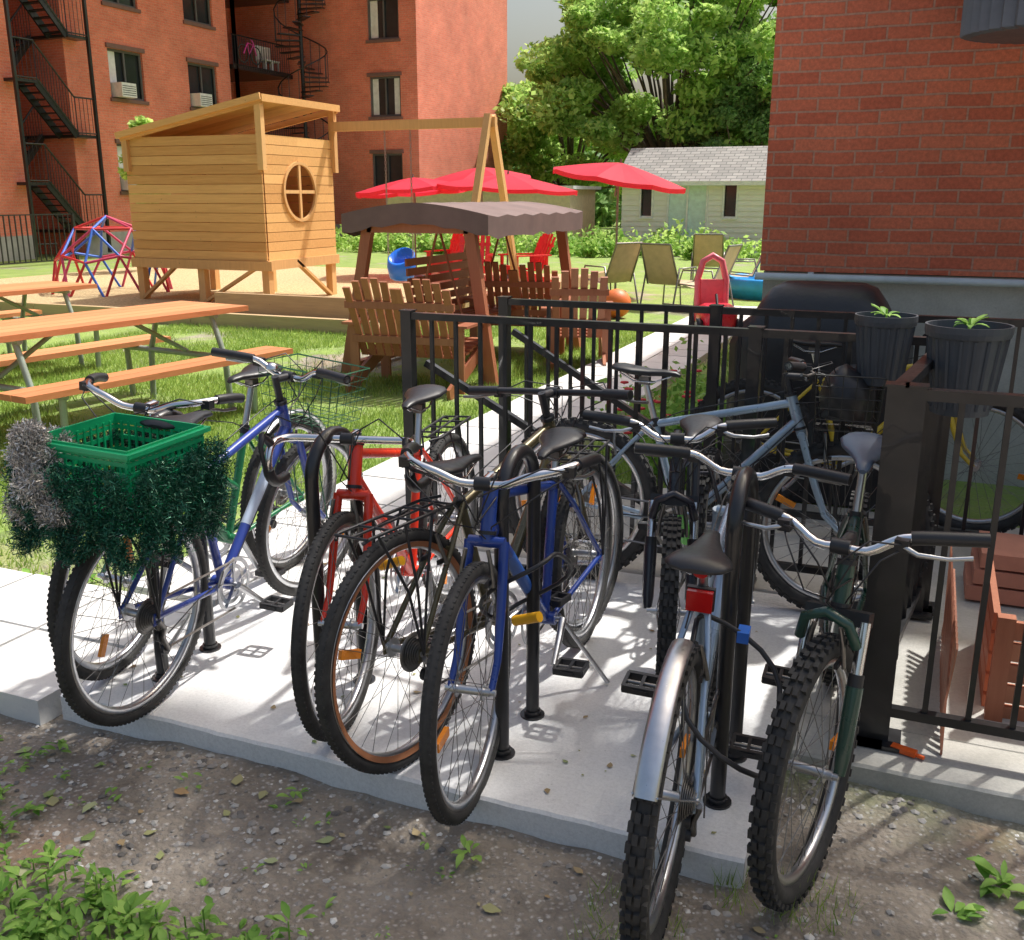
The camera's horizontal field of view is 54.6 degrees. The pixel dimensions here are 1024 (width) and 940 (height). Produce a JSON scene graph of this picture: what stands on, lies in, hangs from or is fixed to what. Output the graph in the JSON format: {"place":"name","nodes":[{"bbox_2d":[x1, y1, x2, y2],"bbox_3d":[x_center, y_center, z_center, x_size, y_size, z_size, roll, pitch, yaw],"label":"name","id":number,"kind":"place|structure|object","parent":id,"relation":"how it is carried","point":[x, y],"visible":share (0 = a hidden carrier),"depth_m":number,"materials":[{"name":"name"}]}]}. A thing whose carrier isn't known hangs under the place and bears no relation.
{"place":"outdoors","nodes":[
{"label":"outdoors","id":0,"kind":"place"},
{"bbox_2d":[0,306,756,725],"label":"paver path","id":1,"kind":"structure","parent":0,"point":[30,688],"depth_m":4.12,"materials":[{"name":"concrete"}]},
{"bbox_2d":[0,321,874,590],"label":"grass","id":2,"kind":"structure","parent":0,"point":[280,337],"depth_m":8.79,"materials":[{"name":"green plant"}]},
{"bbox_2d":[0,222,1023,939],"bbox_3d":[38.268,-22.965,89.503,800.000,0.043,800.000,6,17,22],"label":"ground","id":3,"kind":"structure","parent":0,"point":[444,908],"depth_m":2.58,"materials":[{"name":"soil"}]},
{"bbox_2d":[0,213,78,264],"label":"metal fence","id":4,"kind":"object","parent":3,"relation":"on","point":[72,217],"visible":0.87,"depth_m":23.91,"materials":[{"name":"metal"}]},
{"bbox_2d":[0,281,100,367],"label":"picnic table","id":5,"kind":"object","parent":3,"relation":"on","point":[26,288],"visible":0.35,"depth_m":9.72,"materials":[{"name":"brown wood"}]},
{"bbox_2d":[3,0,111,259],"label":"fire stairs","id":6,"kind":"structure","parent":3,"relation":"on","point":[25,43],"depth_m":26.63,"materials":[{"name":"black metal"}]},
{"bbox_2d":[117,115,157,269],"bbox_3d":[-7.807,-5.890,21.298,1.147,3.299,1.221,6,17,22],"label":"young tree","id":7,"kind":"object","parent":3,"relation":"on","point":[139,120],"visible":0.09,"depth_m":20.90,"materials":[{"name":"green plant"}]},
{"bbox_2d":[0,301,292,426],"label":"picnic table","id":8,"kind":"object","parent":3,"relation":"on","point":[15,333],"visible":0.76,"depth_m":7.15,"materials":[{"name":"brown wood"}]},
{"bbox_2d":[0,224,353,261],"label":"foundation band","id":9,"kind":"object","parent":3,"relation":"on","point":[94,249],"visible":0.06,"depth_m":28.26,"materials":[{"name":"concrete"}]},
{"bbox_2d":[0,0,506,254],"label":"walls","id":10,"kind":"structure","parent":3,"relation":"on","point":[447,58],"depth_m":34.70,"materials":[{"name":"brick"}]},
{"bbox_2d":[101,0,403,194],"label":"windows","id":11,"kind":"structure","parent":10,"relation":"attached to","point":[125,74],"depth_m":32.23,"materials":[{"name":"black glass"}]},
{"bbox_2d":[225,0,334,220],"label":"balconies and spiral stair","id":12,"kind":"structure","parent":10,"relation":"attached to","point":[239,73],"depth_m":34.94,"materials":[{"name":"black metal"}]},
{"bbox_2d":[237,40,279,70],"bbox_3d":[-8.910,-14.400,34.486,0.585,0.850,2.846,3,16,11],"label":"balcony clutter","id":13,"kind":"object","parent":12,"relation":"on","point":[264,52],"visible":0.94,"depth_m":35.09,"materials":[{"name":"metal"}]},
{"bbox_2d":[0,266,580,327],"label":"mulch play area","id":14,"kind":"object","parent":3,"relation":"on","point":[290,281],"visible":0.25,"depth_m":18.18,"materials":[{"name":"brown wood"}]},
{"bbox_2d":[51,215,172,296],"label":"climbing dome","id":15,"kind":"structure","parent":14,"relation":"on","point":[95,229],"depth_m":16.52,"materials":[{"name":"red metal"}]},
{"bbox_2d":[114,92,339,301],"bbox_3d":[-4.391,-4.238,15.772,2.703,3.034,2.085,6,17,22],"label":"wooden playhouse","id":16,"kind":"object","parent":14,"relation":"on","point":[200,194],"visible":0.98,"depth_m":15.08,"materials":[{"name":"beige wood"}]},
{"bbox_2d":[282,162,316,221],"bbox_3d":[-3.261,-4.278,15.267,0.040,0.890,0.890,6,17,22],"label":"round window","id":17,"kind":"structure","parent":16,"relation":"in","point":[299,191],"depth_m":15.26,"materials":[{"name":"brown wood"}]},
{"bbox_2d":[0,270,606,334],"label":"timber edging","id":18,"kind":"object","parent":14,"relation":"on","point":[301,312],"visible":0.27,"depth_m":13.27,"materials":[{"name":"brown wood"}]},
{"bbox_2d":[355,174,466,276],"bbox_3d":[-1.955,-4.902,20.035,2.237,2.050,2.239,0,15,0],"label":"patio umbrella","id":19,"kind":"object","parent":14,"relation":"on","point":[419,187],"visible":0.68,"depth_m":19.33,"materials":[{"name":"fabric"}]},
{"bbox_2d":[330,113,519,280],"bbox_3d":[-1.553,-4.079,15.655,2.850,2.826,2.393,6,17,22],"label":"wooden frame","id":20,"kind":"object","parent":14,"relation":"on","point":[487,123],"visible":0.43,"depth_m":15.14,"materials":[{"name":"beige wood"}]},
{"bbox_2d":[384,129,413,255],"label":"chains","id":21,"kind":"object","parent":20,"relation":"hanging from","point":[410,182],"visible":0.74,"depth_m":15.62,"materials":[{"name":"metal"}]},
{"bbox_2d":[387,247,415,280],"bbox_3d":[-1.779,-3.308,15.964,0.480,0.520,0.400,6,17,22],"label":"baby swing seat","id":22,"kind":"object","parent":21,"relation":"hanging from","point":[396,268],"visible":0.71,"depth_m":15.92,"materials":[{"name":"blue plastic"}]},
{"bbox_2d":[424,234,464,274],"bbox_3d":[-1.180,-4.251,19.740,0.770,1.007,0.932,10,18,31],"label":"adirondack chair","id":23,"kind":"object","parent":14,"relation":"on","point":[454,244],"visible":0.19,"depth_m":19.99,"materials":[{"name":"red paint"}]},
{"bbox_2d":[453,235,492,279],"bbox_3d":[-0.718,-3.913,18.513,0.770,1.007,0.932,1,15,2],"label":"adirondack chair","id":24,"kind":"object","parent":14,"relation":"on","point":[488,255],"visible":0.23,"depth_m":18.75,"materials":[{"name":"red paint"}]},
{"bbox_2d":[437,171,577,278],"bbox_3d":[-0.091,-4.807,19.597,2.704,2.100,2.705,0,15,0],"label":"patio umbrella","id":25,"kind":"object","parent":14,"relation":"on","point":[518,185],"visible":0.69,"depth_m":18.57,"materials":[{"name":"fabric"}]},
{"bbox_2d":[498,233,555,281],"bbox_3d":[0.299,-3.889,18.425,0.932,1.007,0.770,-8,17,-26],"label":"adirondack chair","id":26,"kind":"object","parent":14,"relation":"on","point":[539,254],"visible":0.48,"depth_m":18.44,"materials":[{"name":"red paint"}]},
{"bbox_2d":[14,563,771,933],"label":"fallen leaves","id":27,"kind":"object","parent":3,"relation":"on","point":[488,907],"visible":0.69,"depth_m":2.68,"materials":[{"name":"brown plant"}]},
{"bbox_2d":[341,277,484,399],"bbox_3d":[-0.825,-1.181,8.591,1.140,1.007,0.932,5,16,17],"label":"adirondack bench","id":28,"kind":"object","parent":3,"relation":"on","point":[383,341],"visible":0.67,"depth_m":8.31,"materials":[{"name":"brown wood"}]},
{"bbox_2d":[60,548,817,888],"bbox_3d":[-0.117,0.767,3.617,2.190,0.300,1.744,6,17,22],"label":"concrete pad","id":29,"kind":"object","parent":3,"relation":"on","point":[230,692],"visible":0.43,"depth_m":3.08,"materials":[{"name":"grey concrete"}]},
{"bbox_2d":[135,409,220,682],"bbox_3d":[-1.119,0.235,3.307,0.076,0.890,0.316,6,17,22],"label":"bike rack","id":30,"kind":"object","parent":29,"relation":"on","point":[210,644],"visible":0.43,"depth_m":3.30,"materials":[{"name":"black metal"}]},
{"bbox_2d":[0,347,370,726],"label":"bicycle","id":31,"kind":"object","parent":29,"relation":"on","point":[121,498],"visible":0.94,"depth_m":2.84,"materials":[{"name":"paint"}]},
{"bbox_2d":[46,361,336,680],"bbox_3d":[-1.125,0.085,3.723,0.550,0.959,1.733,9,17,19],"label":"bicycle","id":32,"kind":"object","parent":29,"relation":"on","point":[249,374],"visible":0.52,"depth_m":3.77,"materials":[{"name":"paint"}]},
{"bbox_2d":[304,425,375,684],"bbox_3d":[-0.537,0.299,3.075,0.076,0.890,0.316,6,17,22],"label":"bike rack","id":33,"kind":"object","parent":29,"relation":"on","point":[312,468],"visible":0.42,"depth_m":2.93,"materials":[{"name":"black metal"}]},
{"bbox_2d":[258,384,476,741],"bbox_3d":[-0.381,0.179,3.371,0.475,0.966,1.709,2,15,15],"label":"bicycle","id":34,"kind":"object","parent":29,"relation":"on","point":[418,397],"visible":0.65,"depth_m":2.98,"materials":[{"name":"paint"}]},
{"bbox_2d":[314,380,648,774],"bbox_3d":[-0.030,0.251,3.143,0.694,0.949,1.720,6,16,32],"label":"bicycle","id":35,"kind":"object","parent":29,"relation":"on","point":[413,649],"visible":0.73,"depth_m":2.78,"materials":[{"name":"paint"}]},
{"bbox_2d":[398,426,611,825],"bbox_3d":[0.059,0.308,3.013,0.551,0.926,1.709,4,17,20],"label":"bicycle","id":36,"kind":"object","parent":29,"relation":"on","point":[554,443],"visible":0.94,"depth_m":2.63,"materials":[{"name":"paint"}]},
{"bbox_2d":[494,444,544,760],"bbox_3d":[0.018,0.360,2.853,0.076,0.890,0.316,6,17,22],"label":"bike rack","id":37,"kind":"object","parent":29,"relation":"on","point":[532,710],"visible":0.78,"depth_m":2.85,"materials":[{"name":"black metal"}]},
{"bbox_2d":[582,410,776,674],"bbox_3d":[0.672,0.200,3.457,0.555,0.894,1.444,11,19,34],"label":"bicycle","id":38,"kind":"object","parent":29,"relation":"on","point":[677,531],"visible":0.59,"depth_m":3.11,"materials":[{"name":"paint"}]},
{"bbox_2d":[509,357,936,610],"bbox_3d":[0.765,0.025,3.929,1.723,0.983,0.606,6,12,22],"label":"bicycle","id":39,"kind":"object","parent":29,"relation":"on","point":[847,393],"visible":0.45,"depth_m":3.81,"materials":[{"name":"paint"}]},
{"bbox_2d":[703,466,758,809],"bbox_3d":[0.590,0.423,2.625,0.076,0.890,0.316,6,17,22],"label":"bike rack","id":40,"kind":"object","parent":29,"relation":"on","point":[737,581],"visible":0.83,"depth_m":2.56,"materials":[{"name":"black metal"}]},
{"bbox_2d":[341,201,582,385],"bbox_3d":[-0.425,-1.867,9.941,1.598,1.580,2.500,6,17,22],"label":"canopy swing","id":41,"kind":"object","parent":3,"relation":"on","point":[471,221],"visible":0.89,"depth_m":8.92,"materials":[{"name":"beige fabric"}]},
{"bbox_2d":[435,167,530,201],"bbox_3d":[-0.653,-5.513,21.783,2.146,2.300,2.143,15,21,43],"label":"patio umbrella","id":42,"kind":"object","parent":3,"relation":"on","point":[465,174],"visible":0.41,"depth_m":21.17,"materials":[{"name":"fabric"}]},
{"bbox_2d":[387,186,600,248],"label":"beige shed","id":43,"kind":"structure","parent":3,"relation":"on","point":[583,200],"depth_m":31.57,"materials":[{"name":"paint"}]},
{"bbox_2d":[0,568,1023,939],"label":"weeds","id":44,"kind":"object","parent":3,"relation":"on","point":[26,924],"visible":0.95,"depth_m":2.32,"materials":[{"name":"green plant"}]},
{"bbox_2d":[464,261,578,355],"bbox_3d":[0.099,-1.740,10.622,1.120,1.007,0.932,3,16,12],"label":"adirondack bench","id":45,"kind":"object","parent":3,"relation":"on","point":[514,284],"visible":0.34,"depth_m":10.23,"materials":[{"name":"brown wood"}]},
{"bbox_2d":[332,218,761,260],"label":"garden plants","id":46,"kind":"object","parent":3,"relation":"on","point":[601,243],"visible":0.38,"depth_m":28.33,"materials":[{"name":"green plant"}]},
{"bbox_2d":[493,57,640,194],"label":"maple tree","id":47,"kind":"object","parent":3,"relation":"on","point":[536,154],"visible":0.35,"depth_m":41.06,"materials":[{"name":"green plant"}]},
{"bbox_2d":[512,144,624,227],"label":"distant trees","id":48,"kind":"object","parent":3,"relation":"on","point":[605,206],"visible":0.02,"depth_m":53.51,"materials":[{"name":"green plant"}]},
{"bbox_2d":[541,268,615,369],"bbox_3d":[0.650,-1.507,9.775,0.720,1.007,0.932,1,15,2],"label":"adirondack chair","id":49,"kind":"object","parent":3,"relation":"on","point":[574,292],"visible":0.48,"depth_m":9.41,"materials":[{"name":"brown wood"}]},
{"bbox_2d":[584,242,642,302],"bbox_3d":[1.535,-3.006,15.207,0.608,0.967,0.747,-12,19,-36],"label":"garden chair","id":50,"kind":"object","parent":3,"relation":"on","point":[623,262],"visible":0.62,"depth_m":14.99,"materials":[{"name":"fabric"}]},
{"bbox_2d":[606,289,630,317],"bbox_3d":[1.440,-2.295,13.681,0.400,0.400,0.400,6,17,22],"label":"orange ball","id":51,"kind":"object","parent":3,"relation":"on","point":[618,295],"visible":0.63,"depth_m":13.54,"materials":[{"name":"plastic"}]},
{"bbox_2d":[553,159,685,292],"bbox_3d":[1.741,-4.030,16.554,2.132,2.219,2.148,0,15,0],"label":"patio umbrella","id":52,"kind":"object","parent":3,"relation":"on","point":[620,174],"visible":0.82,"depth_m":15.72,"materials":[{"name":"fabric"}]},
{"bbox_2d":[513,0,776,155],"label":"maple tree","id":53,"kind":"object","parent":3,"relation":"on","point":[578,72],"visible":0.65,"depth_m":33.94,"materials":[{"name":"green plant"}]},
{"bbox_2d":[449,479,847,593],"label":"concrete walk","id":54,"kind":"structure","parent":3,"relation":"on","point":[635,566],"depth_m":4.56,"materials":[{"name":"grey concrete"}]},
{"bbox_2d":[398,309,950,615],"bbox_3d":[0.571,-0.089,4.156,2.350,1.065,0.145,6,17,22],"label":"metal fence","id":55,"kind":"object","parent":54,"relation":"on","point":[756,334],"visible":0.45,"depth_m":4.09,"materials":[{"name":"black metal"}]},
{"bbox_2d":[854,304,918,386],"bbox_3d":[1.349,-0.457,3.606,0.216,0.286,0.216,6,17,22],"label":"planter bucket","id":56,"kind":"object","parent":55,"relation":"hanging from","point":[884,338],"visible":0.91,"depth_m":3.54,"materials":[{"name":"grey plastic"}]},
{"bbox_2d":[587,337,727,478],"bbox_3d":[1.213,-0.339,6.673,1.142,0.944,2.564,6,17,22],"label":"flower shrub","id":57,"kind":"object","parent":3,"relation":"on","point":[671,409],"visible":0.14,"depth_m":6.41,"materials":[{"name":"green plant"}]},
{"bbox_2d":[617,369,701,433],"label":"red flowers","id":58,"kind":"object","parent":57,"relation":"attached to","point":[644,399],"visible":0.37,"depth_m":6.01,"materials":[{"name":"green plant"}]},
{"bbox_2d":[640,243,696,305],"bbox_3d":[2.335,-2.911,14.860,0.608,0.967,0.748,14,20,41],"label":"garden chair","id":59,"kind":"object","parent":3,"relation":"on","point":[659,264],"visible":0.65,"depth_m":14.66,"materials":[{"name":"fabric"}]},
{"bbox_2d":[613,146,767,253],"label":"garden shed","id":60,"kind":"structure","parent":3,"relation":"on","point":[724,187],"depth_m":29.20,"materials":[{"name":"beige wood"}]},
{"bbox_2d":[639,185,738,246],"bbox_3d":[5.180,-7.463,29.306,2.920,2.065,0.147,6,17,22],"label":"door and windows","id":61,"kind":"structure","parent":60,"relation":"in","point":[692,205],"depth_m":29.21,"materials":[{"name":"white paint"}]},
{"bbox_2d":[690,234,724,279],"bbox_3d":[3.693,-3.968,18.697,0.608,0.967,0.748,3,16,12],"label":"garden chair","id":62,"kind":"object","parent":3,"relation":"on","point":[704,245],"visible":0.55,"depth_m":18.40,"materials":[{"name":"fabric"}]},
{"bbox_2d":[678,244,742,305],"bbox_3d":[2.866,-2.780,14.383,0.747,0.967,0.608,10,18,31],"label":"garden chair","id":63,"kind":"object","parent":3,"relation":"on","point":[731,254],"visible":0.54,"depth_m":14.26,"materials":[{"name":"fabric"}]},
{"bbox_2d":[653,52,773,146],"bbox_3d":[8.440,-11.415,35.197,6.817,6.647,5.066,6,17,22],"label":"spruce tree","id":64,"kind":"object","parent":3,"relation":"on","point":[726,114],"visible":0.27,"depth_m":33.47,"materials":[{"name":"green plant"}]},
{"bbox_2d":[693,252,738,326],"bbox_3d":[2.460,-2.112,11.960,0.529,0.960,0.878,1,15,2],"label":"toy push car","id":65,"kind":"object","parent":3,"relation":"on","point":[707,292],"visible":0.53,"depth_m":12.27,"materials":[{"name":"red plastic"}]},
{"bbox_2d":[566,861,867,939],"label":"sparse grass","id":66,"kind":"structure","parent":3,"relation":"on","point":[735,895],"depth_m":2.32,"materials":[{"name":"green plant"}]},
{"bbox_2d":[619,440,852,939],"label":"bicycle","id":67,"kind":"object","parent":3,"relation":"on","point":[685,679],"visible":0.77,"depth_m":2.23,"materials":[{"name":"paint"}]},
{"bbox_2d":[730,255,760,276],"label":"garden chair","id":68,"kind":"object","parent":3,"relation":"on","point":[752,274],"visible":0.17,"depth_m":16.34,"materials":[{"name":"metal"}]},
{"bbox_2d":[729,273,762,300],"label":"kiddie pool","id":69,"kind":"structure","parent":3,"relation":"on","point":[747,288],"depth_m":16.10,"materials":[{"name":"blue plastic"}]},
{"bbox_2d":[768,10,776,93],"bbox_3d":[12.711,-13.926,39.975,10.566,9.160,9.438,6,17,22],"label":"elm tree","id":70,"kind":"object","parent":3,"relation":"on","point":[770,16],"depth_m":37.62,"materials":[{"name":"green plant"}]},
{"bbox_2d":[722,280,913,507],"bbox_3d":[1.644,-0.443,5.344,0.957,1.115,0.611,6,17,22],"label":"covered grill","id":71,"kind":"object","parent":3,"relation":"on","point":[828,296],"visible":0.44,"depth_m":5.10,"materials":[{"name":"black fabric"}]},
{"bbox_2d":[727,432,990,911],"bbox_3d":[0.898,0.414,2.753,0.592,0.927,1.683,9,21,20],"label":"bicycle","id":72,"kind":"object","parent":3,"relation":"on","point":[834,651],"visible":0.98,"depth_m":2.30,"materials":[{"name":"rubber"}]},
{"bbox_2d":[762,271,1023,486],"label":"foundation","id":73,"kind":"object","parent":3,"relation":"on","point":[973,301],"visible":0.2,"depth_m":5.70,"materials":[{"name":"concrete"}]},
{"bbox_2d":[787,713,1023,824],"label":"concrete kerb","id":74,"kind":"structure","parent":3,"relation":"on","point":[980,780],"depth_m":2.80,"materials":[{"name":"grey concrete"}]},
{"bbox_2d":[890,742,924,759],"bbox_3d":[1.142,0.812,2.861,0.094,0.015,0.026,12,20,38],"label":"orange tag","id":75,"kind":"object","parent":74,"relation":"on","point":[908,751],"visible":1,"depth_m":2.85,"materials":[{"name":"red plastic"}]},
{"bbox_2d":[857,382,1023,752],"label":"metal fence","id":76,"kind":"object","parent":74,"relation":"on","point":[918,396],"visible":0.94,"depth_m":2.75,"materials":[{"name":"black metal"}]},
{"bbox_2d":[803,512,1023,753],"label":"concrete landing","id":77,"kind":"object","parent":3,"relation":"on","point":[911,669],"visible":0.21,"depth_m":3.37,"materials":[{"name":"grey concrete"}]},
{"bbox_2d":[497,296,1023,534],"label":"metal fence","id":78,"kind":"object","parent":77,"relation":"on","point":[716,312],"visible":0.47,"depth_m":4.71,"materials":[{"name":"black metal"}]},
{"bbox_2d":[695,334,1023,532],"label":"bicycle","id":79,"kind":"object","parent":77,"relation":"on","point":[1011,520],"visible":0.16,"depth_m":4.80,"materials":[{"name":"paint"}]},
{"bbox_2d":[856,353,945,746],"bbox_3d":[1.300,0.158,3.257,0.134,1.065,1.182,9,18,28],"label":"metal fence","id":80,"kind":"object","parent":77,"relation":"on","point":[919,370],"visible":0.56,"depth_m":2.87,"materials":[{"name":"black metal"}]},
{"bbox_2d":[924,314,1014,417],"bbox_3d":[1.429,-0.335,3.134,0.258,0.311,0.258,6,17,22],"label":"planter bucket","id":81,"kind":"object","parent":80,"relation":"attached to","point":[965,354],"visible":0.93,"depth_m":3.05,"materials":[{"name":"grey plastic"}]},
{"bbox_2d":[939,546,958,754],"bbox_3d":[1.409,0.547,3.211,0.012,0.351,0.904,6,17,22],"label":"wooden lattice","id":82,"kind":"object","parent":77,"relation":"on","point":[949,644],"visible":0.97,"depth_m":3.07,"materials":[{"name":"brown wood"}]},
{"bbox_2d":[963,530,1023,606],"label":"clay pavers","id":83,"kind":"object","parent":77,"relation":"on","point":[1008,559],"visible":0.85,"depth_m":3.91,"materials":[{"name":"red brick"}]},
{"bbox_2d":[978,562,1023,722],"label":"wooden planter box","id":84,"kind":"object","parent":77,"relation":"on","point":[999,654],"visible":0.8,"depth_m":3.05,"materials":[{"name":"brown wood"}]},
{"bbox_2d":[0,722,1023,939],"bbox_3d":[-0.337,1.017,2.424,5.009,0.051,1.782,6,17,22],"label":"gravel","id":85,"kind":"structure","parent":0,"point":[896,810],"depth_m":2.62,"materials":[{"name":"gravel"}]},
{"bbox_2d":[507,0,776,104],"label":"sky","id":86,"kind":"structure","parent":0,"point":[528,21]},
{"bbox_2d":[760,0,1023,277],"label":"walls","id":87,"kind":"structure","parent":0,"point":[896,138],"depth_m":5.54,"materials":[{"name":"red brick"}]},
{"bbox_2d":[754,272,1023,287],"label":"conduit pipe","id":88,"kind":"object","parent":87,"relation":"attached to","point":[980,282],"visible":0.87,"depth_m":5.66,"materials":[{"name":"grey metal"}]},
{"bbox_2d":[960,0,1023,43],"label":"corrugated balcony","id":89,"kind":"structure","parent":87,"relation":"attached to","point":[993,21],"depth_m":4.70,"materials":[{"name":"grey metal"}]}
]}

